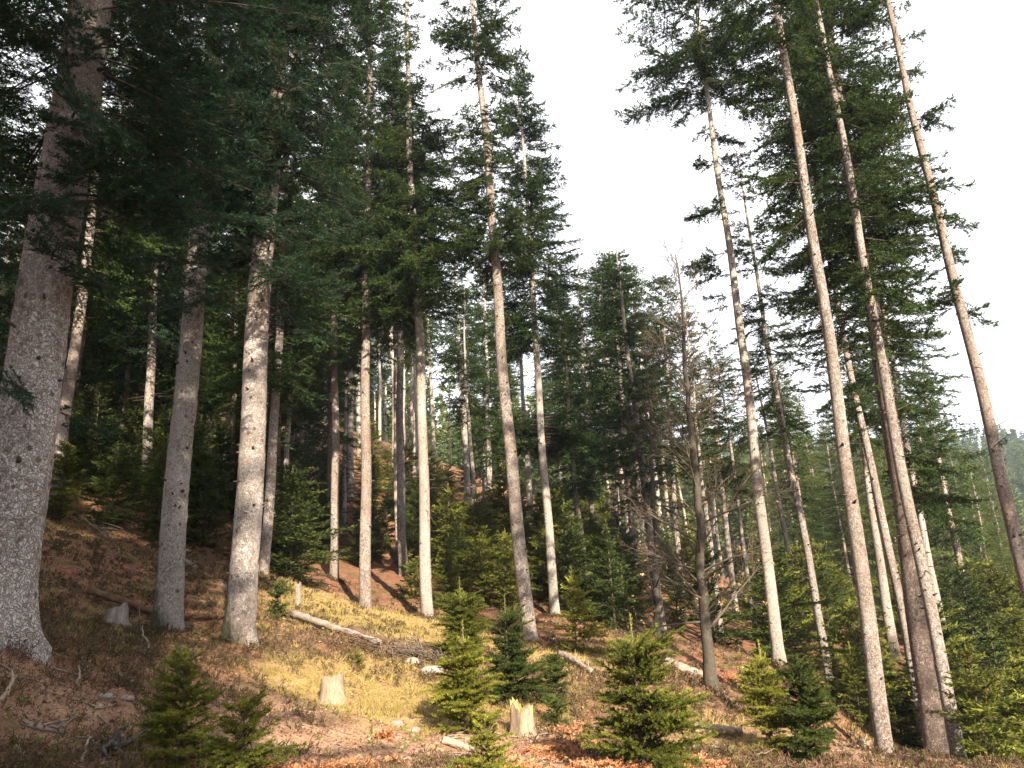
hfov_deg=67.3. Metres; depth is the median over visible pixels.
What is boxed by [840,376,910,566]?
fir tree
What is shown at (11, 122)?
fir tree
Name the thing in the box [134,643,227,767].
young spruce
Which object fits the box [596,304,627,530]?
fir tree
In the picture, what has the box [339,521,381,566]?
young spruce
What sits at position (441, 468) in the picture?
young spruce
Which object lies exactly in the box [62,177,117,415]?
fir tree
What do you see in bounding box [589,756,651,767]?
dead fern
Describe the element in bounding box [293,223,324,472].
fir tree
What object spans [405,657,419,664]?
stone
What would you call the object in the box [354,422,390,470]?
young spruce
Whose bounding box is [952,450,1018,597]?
fir tree
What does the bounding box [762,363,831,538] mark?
fir tree
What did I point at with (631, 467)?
fir tree
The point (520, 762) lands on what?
dead fern
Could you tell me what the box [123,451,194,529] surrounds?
young spruce
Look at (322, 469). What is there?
young spruce
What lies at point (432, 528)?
young spruce
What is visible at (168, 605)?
fir tree
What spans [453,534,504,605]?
young spruce
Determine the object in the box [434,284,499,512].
fir tree
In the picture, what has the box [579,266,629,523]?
fir tree
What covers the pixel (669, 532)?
young spruce
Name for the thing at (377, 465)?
young spruce
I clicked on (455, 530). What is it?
young spruce
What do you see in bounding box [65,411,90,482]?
young spruce
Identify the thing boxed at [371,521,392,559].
young spruce
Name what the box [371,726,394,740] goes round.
dead fern
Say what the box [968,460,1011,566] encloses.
fir tree
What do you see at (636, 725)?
young spruce
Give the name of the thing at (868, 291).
fir tree
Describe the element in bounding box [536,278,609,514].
fir tree
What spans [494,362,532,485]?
fir tree
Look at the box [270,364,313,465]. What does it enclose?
fir tree
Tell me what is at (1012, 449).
wood
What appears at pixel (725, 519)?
fir tree
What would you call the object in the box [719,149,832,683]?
fir tree
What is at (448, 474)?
young spruce
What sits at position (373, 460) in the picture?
young spruce
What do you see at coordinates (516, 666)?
young spruce
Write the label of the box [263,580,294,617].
young spruce
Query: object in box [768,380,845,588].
fir tree
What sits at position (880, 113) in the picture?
fir tree
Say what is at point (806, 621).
young spruce
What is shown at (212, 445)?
young spruce
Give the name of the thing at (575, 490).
fir tree
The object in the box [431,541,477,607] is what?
young spruce
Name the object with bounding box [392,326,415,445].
fir tree
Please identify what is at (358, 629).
fallen log
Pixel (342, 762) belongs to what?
dead fern
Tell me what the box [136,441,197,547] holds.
young spruce
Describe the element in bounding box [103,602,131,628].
tree stump
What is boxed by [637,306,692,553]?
fir tree
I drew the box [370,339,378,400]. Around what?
fir tree
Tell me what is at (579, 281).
fir tree
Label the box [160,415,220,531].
young spruce
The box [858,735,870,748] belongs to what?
fallen log
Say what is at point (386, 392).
fir tree
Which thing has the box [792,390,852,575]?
fir tree
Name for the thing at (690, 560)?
young spruce
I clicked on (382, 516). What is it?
young spruce
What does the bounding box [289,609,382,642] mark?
fallen log
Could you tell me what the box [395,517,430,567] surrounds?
young spruce
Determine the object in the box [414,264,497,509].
fir tree
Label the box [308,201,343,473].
fir tree
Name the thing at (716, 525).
fir tree
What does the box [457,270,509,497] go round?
fir tree
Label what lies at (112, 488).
young spruce
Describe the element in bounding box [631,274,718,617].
fir tree
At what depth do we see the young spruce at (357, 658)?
13.37 m
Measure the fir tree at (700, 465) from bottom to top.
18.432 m
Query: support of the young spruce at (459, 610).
on the ground at (384, 575)
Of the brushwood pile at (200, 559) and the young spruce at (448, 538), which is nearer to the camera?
the brushwood pile at (200, 559)
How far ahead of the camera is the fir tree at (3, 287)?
58.69 m
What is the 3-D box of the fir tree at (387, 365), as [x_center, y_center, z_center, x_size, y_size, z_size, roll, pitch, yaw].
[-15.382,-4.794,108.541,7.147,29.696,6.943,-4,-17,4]
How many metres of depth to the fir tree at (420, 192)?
29.80 m
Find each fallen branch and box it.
[0,670,16,703]
[20,718,72,733]
[75,665,80,689]
[80,736,90,760]
[125,610,139,638]
[141,625,149,650]
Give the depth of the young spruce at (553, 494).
43.70 m
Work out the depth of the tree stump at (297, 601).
20.68 m
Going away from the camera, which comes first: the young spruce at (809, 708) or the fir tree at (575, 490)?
the young spruce at (809, 708)
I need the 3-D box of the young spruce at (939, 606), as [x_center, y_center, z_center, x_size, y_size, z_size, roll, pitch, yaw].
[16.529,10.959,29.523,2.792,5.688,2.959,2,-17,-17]
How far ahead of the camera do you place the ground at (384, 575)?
15.49 m
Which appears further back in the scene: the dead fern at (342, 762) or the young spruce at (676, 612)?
the young spruce at (676, 612)
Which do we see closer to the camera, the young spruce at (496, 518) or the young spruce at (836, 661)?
the young spruce at (836, 661)
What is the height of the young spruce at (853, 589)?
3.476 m
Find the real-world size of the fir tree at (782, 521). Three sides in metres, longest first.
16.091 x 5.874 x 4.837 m
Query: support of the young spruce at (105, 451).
on the ground at (384, 575)
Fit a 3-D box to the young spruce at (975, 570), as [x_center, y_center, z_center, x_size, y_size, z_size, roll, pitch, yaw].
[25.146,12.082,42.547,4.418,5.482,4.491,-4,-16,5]
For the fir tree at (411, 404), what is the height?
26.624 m
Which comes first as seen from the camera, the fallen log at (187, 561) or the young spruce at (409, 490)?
the fallen log at (187, 561)
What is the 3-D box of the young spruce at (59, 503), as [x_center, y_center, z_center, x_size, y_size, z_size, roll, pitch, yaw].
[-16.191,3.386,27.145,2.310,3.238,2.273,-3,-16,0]
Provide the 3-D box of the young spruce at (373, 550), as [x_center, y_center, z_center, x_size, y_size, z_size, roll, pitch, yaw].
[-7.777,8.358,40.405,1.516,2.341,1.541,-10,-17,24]
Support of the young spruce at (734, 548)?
on the ground at (384, 575)
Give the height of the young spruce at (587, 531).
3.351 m
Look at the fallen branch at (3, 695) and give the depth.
7.06 m
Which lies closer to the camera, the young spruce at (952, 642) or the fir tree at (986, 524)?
the young spruce at (952, 642)
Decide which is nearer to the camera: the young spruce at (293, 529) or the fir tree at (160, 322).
the young spruce at (293, 529)
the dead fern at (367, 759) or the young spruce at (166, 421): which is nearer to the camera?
the dead fern at (367, 759)
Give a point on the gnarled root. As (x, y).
(118, 740)
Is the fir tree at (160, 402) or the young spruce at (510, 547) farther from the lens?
the fir tree at (160, 402)
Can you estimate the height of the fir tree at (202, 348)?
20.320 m
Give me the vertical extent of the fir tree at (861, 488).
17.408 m
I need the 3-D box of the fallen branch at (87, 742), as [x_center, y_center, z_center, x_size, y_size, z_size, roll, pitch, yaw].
[-3.627,3.113,6.540,0.113,0.177,0.306,-3,-16,0]
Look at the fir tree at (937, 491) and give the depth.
90.01 m
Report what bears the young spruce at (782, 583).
on the ground at (384, 575)
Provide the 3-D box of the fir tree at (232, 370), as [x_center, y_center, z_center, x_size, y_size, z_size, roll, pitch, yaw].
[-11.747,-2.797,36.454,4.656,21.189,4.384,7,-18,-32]
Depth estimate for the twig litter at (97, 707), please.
8.61 m
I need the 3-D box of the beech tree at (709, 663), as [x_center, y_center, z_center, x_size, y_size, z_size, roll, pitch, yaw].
[4.286,1.494,18.801,4.387,11.657,4.132,-1,-16,1]
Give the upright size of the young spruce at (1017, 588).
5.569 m
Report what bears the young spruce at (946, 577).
on the ground at (384, 575)
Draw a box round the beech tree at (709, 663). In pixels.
[605,229,803,690]
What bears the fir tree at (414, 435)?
on the ground at (384, 575)
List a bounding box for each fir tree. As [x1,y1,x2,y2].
[0,0,58,167]
[0,0,338,664]
[0,5,187,508]
[0,14,23,112]
[0,14,37,368]
[0,101,18,372]
[0,149,7,346]
[0,175,25,349]
[0,178,32,359]
[0,203,27,351]
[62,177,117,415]
[63,105,136,430]
[69,213,123,417]
[72,144,158,429]
[85,215,169,447]
[86,0,327,632]
[89,187,175,479]
[95,13,212,479]
[107,234,178,453]
[128,0,390,648]
[135,244,222,450]
[141,86,238,418]
[143,221,169,425]
[153,195,221,418]
[153,257,182,430]
[158,257,215,400]
[161,223,227,424]
[196,199,249,516]
[197,226,227,443]
[197,228,269,511]
[199,36,360,575]
[208,264,266,449]
[210,155,306,490]
[226,193,324,513]
[265,195,343,489]
[269,228,320,485]
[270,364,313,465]
[284,26,397,578]
[291,222,360,552]
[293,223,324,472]
[300,0,446,608]
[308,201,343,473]
[310,122,386,496]
[313,308,360,448]
[316,259,374,532]
[326,0,491,615]
[349,164,374,458]
[354,66,448,575]
[355,116,449,564]
[358,184,410,466]
[360,341,377,379]
[370,338,386,429]
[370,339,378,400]
[370,340,391,442]
[372,328,388,439]
[380,338,415,375]
[381,284,444,450]
[382,292,448,476]
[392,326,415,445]
[404,217,455,484]
[405,321,438,414]
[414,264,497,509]
[425,0,556,641]
[434,264,478,482]
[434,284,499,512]
[450,266,524,492]
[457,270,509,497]
[458,292,536,510]
[481,66,597,614]
[487,297,566,551]
[487,309,529,406]
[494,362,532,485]
[527,375,548,420]
[529,279,620,604]
[529,289,561,480]
[535,296,582,514]
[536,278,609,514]
[544,289,628,520]
[565,263,604,429]
[569,265,647,533]
[571,249,672,596]
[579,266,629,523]
[589,246,692,635]
[595,369,610,504]
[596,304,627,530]
[607,285,668,544]
[609,310,647,559]
[612,0,790,666]
[614,261,677,543]
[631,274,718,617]
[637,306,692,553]
[662,382,688,532]
[669,302,729,632]
[676,342,722,563]
[681,321,771,611]
[689,451,722,540]
[691,431,727,571]
[695,386,729,576]
[696,342,776,653]
[703,0,893,752]
[712,350,823,629]
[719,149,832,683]
[731,402,786,639]
[745,420,798,557]
[748,0,988,758]
[758,53,937,749]
[759,384,809,607]
[759,450,771,483]
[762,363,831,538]
[762,375,814,568]
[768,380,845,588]
[782,0,966,761]
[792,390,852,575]
[798,434,852,575]
[810,452,850,604]
[812,422,869,616]
[817,382,912,658]
[817,406,877,597]
[827,409,887,614]
[831,147,970,626]
[833,370,895,627]
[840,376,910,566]
[855,426,899,608]
[863,358,968,594]
[865,439,899,625]
[871,434,938,570]
[872,0,1023,606]
[885,369,1002,644]
[906,389,982,614]
[916,375,988,600]
[920,422,972,569]
[935,416,1006,630]
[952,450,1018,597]
[955,445,1016,592]
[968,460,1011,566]
[976,456,1023,594]
[981,477,1019,594]
[1014,501,1023,538]
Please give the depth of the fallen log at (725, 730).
10.62 m
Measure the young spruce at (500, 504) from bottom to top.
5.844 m
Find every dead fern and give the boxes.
[256,758,301,767]
[297,756,357,767]
[344,752,403,767]
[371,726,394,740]
[483,752,551,767]
[505,739,604,762]
[543,720,587,735]
[548,733,601,745]
[566,755,612,767]
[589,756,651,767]
[667,750,736,767]
[717,671,742,680]
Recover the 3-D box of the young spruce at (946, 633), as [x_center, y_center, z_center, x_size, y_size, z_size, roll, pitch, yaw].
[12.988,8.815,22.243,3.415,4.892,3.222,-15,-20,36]
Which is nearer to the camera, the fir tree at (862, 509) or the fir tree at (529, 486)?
the fir tree at (529, 486)
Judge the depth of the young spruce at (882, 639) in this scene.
32.30 m
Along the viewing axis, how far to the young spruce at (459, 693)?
10.06 m
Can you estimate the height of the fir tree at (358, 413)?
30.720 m
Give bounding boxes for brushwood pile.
[69,499,145,546]
[120,539,230,584]
[311,628,391,655]
[342,630,481,670]
[699,746,823,767]
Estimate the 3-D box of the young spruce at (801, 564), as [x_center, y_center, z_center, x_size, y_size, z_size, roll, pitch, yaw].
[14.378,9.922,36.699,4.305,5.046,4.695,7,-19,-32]
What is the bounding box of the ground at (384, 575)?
[0,387,1022,767]
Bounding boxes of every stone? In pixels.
[95,692,115,698]
[120,695,134,701]
[308,623,321,628]
[390,720,405,727]
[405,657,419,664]
[406,726,420,732]
[420,665,443,675]
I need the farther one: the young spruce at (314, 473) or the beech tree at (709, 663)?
the young spruce at (314, 473)
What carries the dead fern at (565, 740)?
on the ground at (384, 575)
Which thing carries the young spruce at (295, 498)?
on the ground at (384, 575)
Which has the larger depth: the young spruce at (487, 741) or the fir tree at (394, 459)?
the fir tree at (394, 459)
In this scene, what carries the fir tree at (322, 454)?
on the ground at (384, 575)
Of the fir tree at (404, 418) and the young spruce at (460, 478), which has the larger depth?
the fir tree at (404, 418)
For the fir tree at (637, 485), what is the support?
on the ground at (384, 575)
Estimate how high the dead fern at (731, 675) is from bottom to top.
0.234 m
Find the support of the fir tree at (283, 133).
on the ground at (384, 575)
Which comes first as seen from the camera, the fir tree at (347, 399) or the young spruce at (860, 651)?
the young spruce at (860, 651)
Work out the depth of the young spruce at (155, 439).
35.92 m
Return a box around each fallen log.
[86,585,152,613]
[184,611,223,618]
[185,559,226,587]
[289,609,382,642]
[347,620,429,654]
[440,735,473,751]
[557,650,593,673]
[658,657,702,676]
[693,723,742,736]
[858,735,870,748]
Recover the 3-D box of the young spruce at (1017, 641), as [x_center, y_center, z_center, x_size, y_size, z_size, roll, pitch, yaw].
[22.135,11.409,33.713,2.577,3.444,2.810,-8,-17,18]
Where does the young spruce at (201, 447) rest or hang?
on the ground at (384, 575)
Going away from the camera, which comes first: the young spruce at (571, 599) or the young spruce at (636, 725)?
the young spruce at (636, 725)
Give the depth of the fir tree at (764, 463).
139.95 m
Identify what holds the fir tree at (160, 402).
on the ground at (384, 575)
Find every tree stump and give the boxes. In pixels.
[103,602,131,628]
[294,582,301,606]
[319,671,347,705]
[510,697,538,738]
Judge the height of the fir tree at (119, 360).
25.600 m
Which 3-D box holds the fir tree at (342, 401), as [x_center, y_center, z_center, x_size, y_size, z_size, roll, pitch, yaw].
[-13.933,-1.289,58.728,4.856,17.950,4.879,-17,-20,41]
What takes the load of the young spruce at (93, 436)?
on the ground at (384, 575)
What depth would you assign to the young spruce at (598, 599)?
32.41 m
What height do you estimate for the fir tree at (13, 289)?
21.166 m
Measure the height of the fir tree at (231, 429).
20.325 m
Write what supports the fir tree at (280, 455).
on the ground at (384, 575)
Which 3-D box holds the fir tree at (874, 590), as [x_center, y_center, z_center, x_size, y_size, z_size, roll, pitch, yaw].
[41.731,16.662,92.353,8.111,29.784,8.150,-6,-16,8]
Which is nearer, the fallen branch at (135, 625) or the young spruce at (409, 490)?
the fallen branch at (135, 625)
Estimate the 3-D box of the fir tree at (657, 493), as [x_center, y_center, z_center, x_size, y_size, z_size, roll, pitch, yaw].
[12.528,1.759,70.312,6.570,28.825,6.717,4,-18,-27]
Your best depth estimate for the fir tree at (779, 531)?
73.83 m
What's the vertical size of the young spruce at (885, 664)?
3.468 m
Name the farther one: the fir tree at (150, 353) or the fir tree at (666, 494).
the fir tree at (666, 494)
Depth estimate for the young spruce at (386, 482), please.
49.35 m
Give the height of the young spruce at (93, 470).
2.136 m
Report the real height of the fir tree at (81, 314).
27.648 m
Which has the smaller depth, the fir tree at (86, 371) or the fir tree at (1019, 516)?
the fir tree at (86, 371)
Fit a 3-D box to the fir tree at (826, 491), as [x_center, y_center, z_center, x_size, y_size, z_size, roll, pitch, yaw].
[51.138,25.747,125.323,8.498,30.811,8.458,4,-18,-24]
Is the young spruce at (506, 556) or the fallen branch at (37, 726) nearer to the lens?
the fallen branch at (37, 726)
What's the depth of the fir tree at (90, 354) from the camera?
42.79 m
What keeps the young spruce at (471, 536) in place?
on the ground at (384, 575)
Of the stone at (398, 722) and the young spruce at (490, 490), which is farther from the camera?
the young spruce at (490, 490)
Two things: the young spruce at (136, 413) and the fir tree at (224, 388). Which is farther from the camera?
the fir tree at (224, 388)
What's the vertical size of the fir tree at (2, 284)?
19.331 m
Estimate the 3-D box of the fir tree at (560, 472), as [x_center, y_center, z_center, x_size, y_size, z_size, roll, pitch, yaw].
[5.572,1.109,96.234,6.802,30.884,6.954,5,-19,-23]
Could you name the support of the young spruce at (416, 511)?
on the ground at (384, 575)
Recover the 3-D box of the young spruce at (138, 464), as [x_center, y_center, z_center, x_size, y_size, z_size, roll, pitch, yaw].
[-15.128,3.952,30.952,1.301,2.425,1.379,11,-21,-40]
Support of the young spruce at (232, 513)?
on the ground at (384, 575)
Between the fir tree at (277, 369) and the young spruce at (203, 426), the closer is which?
the fir tree at (277, 369)
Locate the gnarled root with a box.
[74,726,146,759]
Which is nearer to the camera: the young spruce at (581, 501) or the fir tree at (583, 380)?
the fir tree at (583, 380)
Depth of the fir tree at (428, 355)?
61.87 m
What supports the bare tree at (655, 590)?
on the ground at (384, 575)
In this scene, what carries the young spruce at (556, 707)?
on the ground at (384, 575)
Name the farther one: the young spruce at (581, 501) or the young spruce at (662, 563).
the young spruce at (581, 501)
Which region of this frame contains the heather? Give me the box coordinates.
[0,474,1023,767]
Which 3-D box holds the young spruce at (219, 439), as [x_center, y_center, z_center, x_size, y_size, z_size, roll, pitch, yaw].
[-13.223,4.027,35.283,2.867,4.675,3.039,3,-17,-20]
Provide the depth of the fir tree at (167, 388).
48.38 m
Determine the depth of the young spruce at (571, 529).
31.19 m
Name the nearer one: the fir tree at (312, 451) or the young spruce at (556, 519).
the young spruce at (556, 519)
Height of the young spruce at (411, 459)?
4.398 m
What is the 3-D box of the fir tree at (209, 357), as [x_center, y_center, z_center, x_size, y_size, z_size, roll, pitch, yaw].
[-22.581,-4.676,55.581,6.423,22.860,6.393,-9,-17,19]
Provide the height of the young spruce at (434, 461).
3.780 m
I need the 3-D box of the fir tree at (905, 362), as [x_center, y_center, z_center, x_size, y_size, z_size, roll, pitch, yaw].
[17.692,0.736,34.878,5.340,26.600,5.174,-3,-16,0]
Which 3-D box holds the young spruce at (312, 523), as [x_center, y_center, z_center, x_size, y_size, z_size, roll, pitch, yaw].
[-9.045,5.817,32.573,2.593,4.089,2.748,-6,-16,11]
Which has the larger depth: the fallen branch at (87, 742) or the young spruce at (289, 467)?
the young spruce at (289, 467)
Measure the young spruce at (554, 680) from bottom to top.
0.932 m
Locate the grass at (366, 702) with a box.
[38,476,1010,767]
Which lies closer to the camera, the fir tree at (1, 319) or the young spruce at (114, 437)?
the young spruce at (114, 437)
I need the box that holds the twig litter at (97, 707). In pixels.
[0,533,1018,767]
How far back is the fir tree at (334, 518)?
34.33 m
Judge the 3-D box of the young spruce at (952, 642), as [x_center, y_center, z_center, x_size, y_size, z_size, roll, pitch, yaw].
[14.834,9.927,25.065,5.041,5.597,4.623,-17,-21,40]
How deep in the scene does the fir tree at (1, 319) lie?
59.91 m
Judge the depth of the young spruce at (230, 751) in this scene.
6.48 m
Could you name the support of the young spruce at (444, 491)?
on the ground at (384, 575)
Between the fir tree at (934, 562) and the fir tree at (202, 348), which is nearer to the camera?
the fir tree at (202, 348)
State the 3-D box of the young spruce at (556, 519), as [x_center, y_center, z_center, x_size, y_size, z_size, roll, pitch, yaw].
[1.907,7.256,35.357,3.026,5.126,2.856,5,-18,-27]
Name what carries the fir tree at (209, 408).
on the ground at (384, 575)
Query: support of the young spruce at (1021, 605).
on the ground at (384, 575)
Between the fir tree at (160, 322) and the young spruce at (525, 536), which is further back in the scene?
the fir tree at (160, 322)
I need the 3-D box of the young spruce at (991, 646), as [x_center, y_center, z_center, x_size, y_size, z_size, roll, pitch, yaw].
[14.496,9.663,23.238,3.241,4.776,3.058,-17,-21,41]
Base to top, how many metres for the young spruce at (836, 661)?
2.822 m
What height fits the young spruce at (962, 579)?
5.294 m
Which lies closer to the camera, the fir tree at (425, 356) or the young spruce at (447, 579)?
the young spruce at (447, 579)
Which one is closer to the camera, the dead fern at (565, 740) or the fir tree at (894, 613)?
the dead fern at (565, 740)
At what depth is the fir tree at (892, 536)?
53.96 m
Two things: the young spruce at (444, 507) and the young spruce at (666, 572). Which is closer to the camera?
the young spruce at (444, 507)
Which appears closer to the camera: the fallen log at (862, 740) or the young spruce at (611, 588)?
the fallen log at (862, 740)
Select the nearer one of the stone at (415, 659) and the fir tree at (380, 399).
the stone at (415, 659)
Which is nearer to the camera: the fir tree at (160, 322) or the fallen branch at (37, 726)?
the fallen branch at (37, 726)
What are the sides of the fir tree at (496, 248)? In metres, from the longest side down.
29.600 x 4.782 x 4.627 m
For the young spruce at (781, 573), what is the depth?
43.05 m
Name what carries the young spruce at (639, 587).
on the ground at (384, 575)
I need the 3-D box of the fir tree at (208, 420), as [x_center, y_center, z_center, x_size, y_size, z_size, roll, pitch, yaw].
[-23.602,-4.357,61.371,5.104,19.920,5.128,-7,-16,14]
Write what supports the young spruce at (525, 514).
on the ground at (384, 575)
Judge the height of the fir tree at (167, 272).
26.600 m
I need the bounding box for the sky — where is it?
[0,0,1023,471]
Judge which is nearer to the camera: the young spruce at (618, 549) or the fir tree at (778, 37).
the fir tree at (778, 37)
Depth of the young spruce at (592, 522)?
42.75 m
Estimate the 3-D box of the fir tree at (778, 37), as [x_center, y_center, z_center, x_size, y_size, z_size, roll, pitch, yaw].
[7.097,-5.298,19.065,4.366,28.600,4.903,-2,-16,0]
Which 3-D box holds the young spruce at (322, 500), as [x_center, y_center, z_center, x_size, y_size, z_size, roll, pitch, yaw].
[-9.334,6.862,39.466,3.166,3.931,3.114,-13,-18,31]
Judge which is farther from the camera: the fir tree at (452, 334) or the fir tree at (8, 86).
the fir tree at (452, 334)
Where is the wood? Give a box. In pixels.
[0,291,1023,630]
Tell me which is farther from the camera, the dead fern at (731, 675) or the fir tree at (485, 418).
the fir tree at (485, 418)
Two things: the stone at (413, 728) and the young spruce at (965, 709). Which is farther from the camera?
the young spruce at (965, 709)
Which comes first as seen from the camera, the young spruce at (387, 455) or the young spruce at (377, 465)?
the young spruce at (377, 465)
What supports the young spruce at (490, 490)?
on the ground at (384, 575)
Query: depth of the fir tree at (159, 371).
44.56 m
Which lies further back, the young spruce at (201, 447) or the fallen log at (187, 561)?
the young spruce at (201, 447)
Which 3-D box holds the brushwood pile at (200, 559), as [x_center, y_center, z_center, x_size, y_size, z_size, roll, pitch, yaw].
[-9.625,5.080,22.316,4.951,1.937,5.413,-3,-16,0]
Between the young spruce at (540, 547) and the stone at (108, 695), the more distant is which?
the young spruce at (540, 547)
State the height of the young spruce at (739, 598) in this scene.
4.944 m
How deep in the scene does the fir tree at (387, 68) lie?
30.65 m
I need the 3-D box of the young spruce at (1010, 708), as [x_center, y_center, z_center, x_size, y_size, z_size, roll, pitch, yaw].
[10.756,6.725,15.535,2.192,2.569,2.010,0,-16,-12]
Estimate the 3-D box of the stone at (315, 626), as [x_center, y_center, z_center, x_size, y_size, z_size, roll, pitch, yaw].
[-4.707,5.771,18.399,0.334,0.275,0.518,5,-18,-28]
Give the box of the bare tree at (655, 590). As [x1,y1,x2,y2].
[603,297,695,637]
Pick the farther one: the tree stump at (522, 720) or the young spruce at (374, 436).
the young spruce at (374, 436)
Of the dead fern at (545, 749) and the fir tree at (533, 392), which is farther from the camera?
the fir tree at (533, 392)
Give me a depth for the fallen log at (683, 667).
19.84 m
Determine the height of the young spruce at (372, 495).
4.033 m
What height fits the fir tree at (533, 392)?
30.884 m
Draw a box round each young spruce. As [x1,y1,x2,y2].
[0,349,6,383]
[46,437,97,521]
[62,385,104,465]
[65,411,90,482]
[65,435,82,482]
[69,381,123,477]
[72,446,106,494]
[74,441,151,531]
[85,431,118,475]
[96,393,171,478]
[100,411,124,477]
[119,453,145,508]
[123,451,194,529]
[128,412,194,497]
[128,422,169,464]
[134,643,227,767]
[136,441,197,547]
[146,444,236,551]
[152,440,210,477]
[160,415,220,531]
[191,413,213,497]
[194,428,228,511]
[198,686,306,767]
[203,422,238,518]
[219,459,237,520]
[225,458,300,559]
[259,464,356,585]
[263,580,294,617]
[270,513,297,575]
[271,475,329,566]
[271,481,315,569]
[279,459,330,544]
[282,459,325,537]
[302,480,354,553]
[312,463,346,524]
[317,462,325,485]
[339,470,356,505]
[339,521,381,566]
[341,508,359,546]
[347,648,366,668]
[352,459,391,512]
[352,530,377,558]
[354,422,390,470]
[359,453,378,477]
[371,460,388,494]
[371,469,385,506]
[371,503,392,540]
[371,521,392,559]
[374,492,394,550]
[377,446,392,479]
[379,442,417,499]
[380,474,407,511]
[383,460,415,524]
[392,490,434,552]
[393,505,418,562]
[394,558,432,598]
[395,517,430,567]
[407,472,450,532]
[408,431,412,468]
[421,621,508,733]
[427,577,493,651]
[428,447,449,494]
[429,465,450,502]
[430,483,482,562]
[430,487,510,586]
[430,496,461,539]
[430,514,444,557]
[430,520,452,562]
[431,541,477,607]
[432,463,459,499]
[436,459,446,482]
[440,536,455,579]
[443,487,453,507]
[445,520,474,581]
[445,532,480,593]
[451,707,527,767]
[453,457,486,489]
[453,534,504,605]
[471,505,500,560]
[475,528,515,598]
[475,593,565,706]
[479,532,542,611]
[481,460,542,577]
[482,479,508,520]
[484,507,502,548]
[508,556,539,604]
[510,520,533,553]
[515,524,563,604]
[520,484,526,505]
[522,505,528,536]
[524,493,562,583]
[525,486,582,589]
[525,508,545,589]
[534,489,541,510]
[539,482,572,543]
[540,652,571,699]
[541,481,610,546]
[541,497,611,614]
[541,693,572,726]
[547,566,611,654]
[556,519,601,612]
[570,494,596,521]
[571,515,597,571]
[575,521,635,629]
[575,613,718,767]
[578,534,649,632]
[579,517,638,598]
[582,509,603,570]
[586,495,613,537]
[590,560,637,625]
[594,510,600,535]
[605,508,639,578]
[614,522,662,627]
[617,555,653,623]
[624,526,648,570]
[642,538,674,595]
[646,543,683,586]
[656,509,680,553]
[659,526,673,548]
[659,531,721,625]
[661,561,692,632]
[668,518,705,565]
[672,539,694,575]
[684,535,757,648]
[721,549,787,625]
[722,530,786,601]
[722,558,842,674]
[728,549,754,602]
[732,529,839,661]
[733,639,792,755]
[762,540,859,639]
[762,654,840,763]
[773,548,807,631]
[793,538,849,626]
[798,540,856,629]
[810,553,856,669]
[816,645,861,716]
[820,594,909,725]
[834,619,894,692]
[835,641,872,733]
[842,577,858,622]
[847,621,890,721]
[871,563,901,640]
[878,626,901,670]
[883,661,919,749]
[884,606,1023,756]
[891,678,918,746]
[898,604,1023,760]
[917,662,1006,761]
[925,638,1023,762]
[936,553,1015,633]
[936,575,964,634]
[937,579,974,668]
[937,597,965,678]
[938,559,981,635]
[947,558,1023,667]
[947,622,1023,757]
[953,556,1023,653]
[982,584,1023,639]
[991,651,1023,758]
[995,604,1023,666]
[1001,567,1023,648]
[1009,594,1023,636]
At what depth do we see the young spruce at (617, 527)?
40.65 m
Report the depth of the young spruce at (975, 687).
14.61 m
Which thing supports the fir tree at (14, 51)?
on the ground at (384, 575)
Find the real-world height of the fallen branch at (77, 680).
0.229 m
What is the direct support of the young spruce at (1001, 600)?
on the ground at (384, 575)
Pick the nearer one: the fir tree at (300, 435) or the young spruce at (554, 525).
the young spruce at (554, 525)
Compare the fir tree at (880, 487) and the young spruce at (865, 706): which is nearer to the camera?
the young spruce at (865, 706)
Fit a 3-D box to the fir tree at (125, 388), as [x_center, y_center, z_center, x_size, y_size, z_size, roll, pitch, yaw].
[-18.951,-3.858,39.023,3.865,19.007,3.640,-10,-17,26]
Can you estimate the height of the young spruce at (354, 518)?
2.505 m
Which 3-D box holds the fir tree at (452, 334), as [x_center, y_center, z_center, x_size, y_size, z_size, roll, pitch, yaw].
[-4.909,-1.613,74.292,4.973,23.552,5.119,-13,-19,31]
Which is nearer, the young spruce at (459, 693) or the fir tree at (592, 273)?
the young spruce at (459, 693)
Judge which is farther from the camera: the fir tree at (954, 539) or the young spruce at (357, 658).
the fir tree at (954, 539)
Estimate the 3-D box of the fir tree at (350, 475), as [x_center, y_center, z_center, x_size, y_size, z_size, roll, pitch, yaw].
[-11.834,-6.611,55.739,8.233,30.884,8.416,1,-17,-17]
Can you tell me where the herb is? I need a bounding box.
[0,524,956,767]
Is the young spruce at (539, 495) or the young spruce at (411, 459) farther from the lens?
the young spruce at (411, 459)
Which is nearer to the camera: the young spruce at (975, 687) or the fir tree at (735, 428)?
the young spruce at (975, 687)
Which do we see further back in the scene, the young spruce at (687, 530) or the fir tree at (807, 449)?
the fir tree at (807, 449)
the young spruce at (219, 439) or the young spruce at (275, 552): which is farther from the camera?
the young spruce at (219, 439)
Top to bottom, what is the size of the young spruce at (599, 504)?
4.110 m
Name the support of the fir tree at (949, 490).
on the ground at (384, 575)
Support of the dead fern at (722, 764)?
on the ground at (384, 575)
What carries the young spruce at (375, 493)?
on the ground at (384, 575)
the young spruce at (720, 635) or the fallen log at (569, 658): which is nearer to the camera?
the fallen log at (569, 658)
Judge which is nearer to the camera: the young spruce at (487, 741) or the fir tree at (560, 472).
the young spruce at (487, 741)
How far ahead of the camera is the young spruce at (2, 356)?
48.76 m
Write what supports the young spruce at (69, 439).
on the ground at (384, 575)
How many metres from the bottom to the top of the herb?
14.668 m
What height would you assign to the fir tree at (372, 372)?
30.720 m

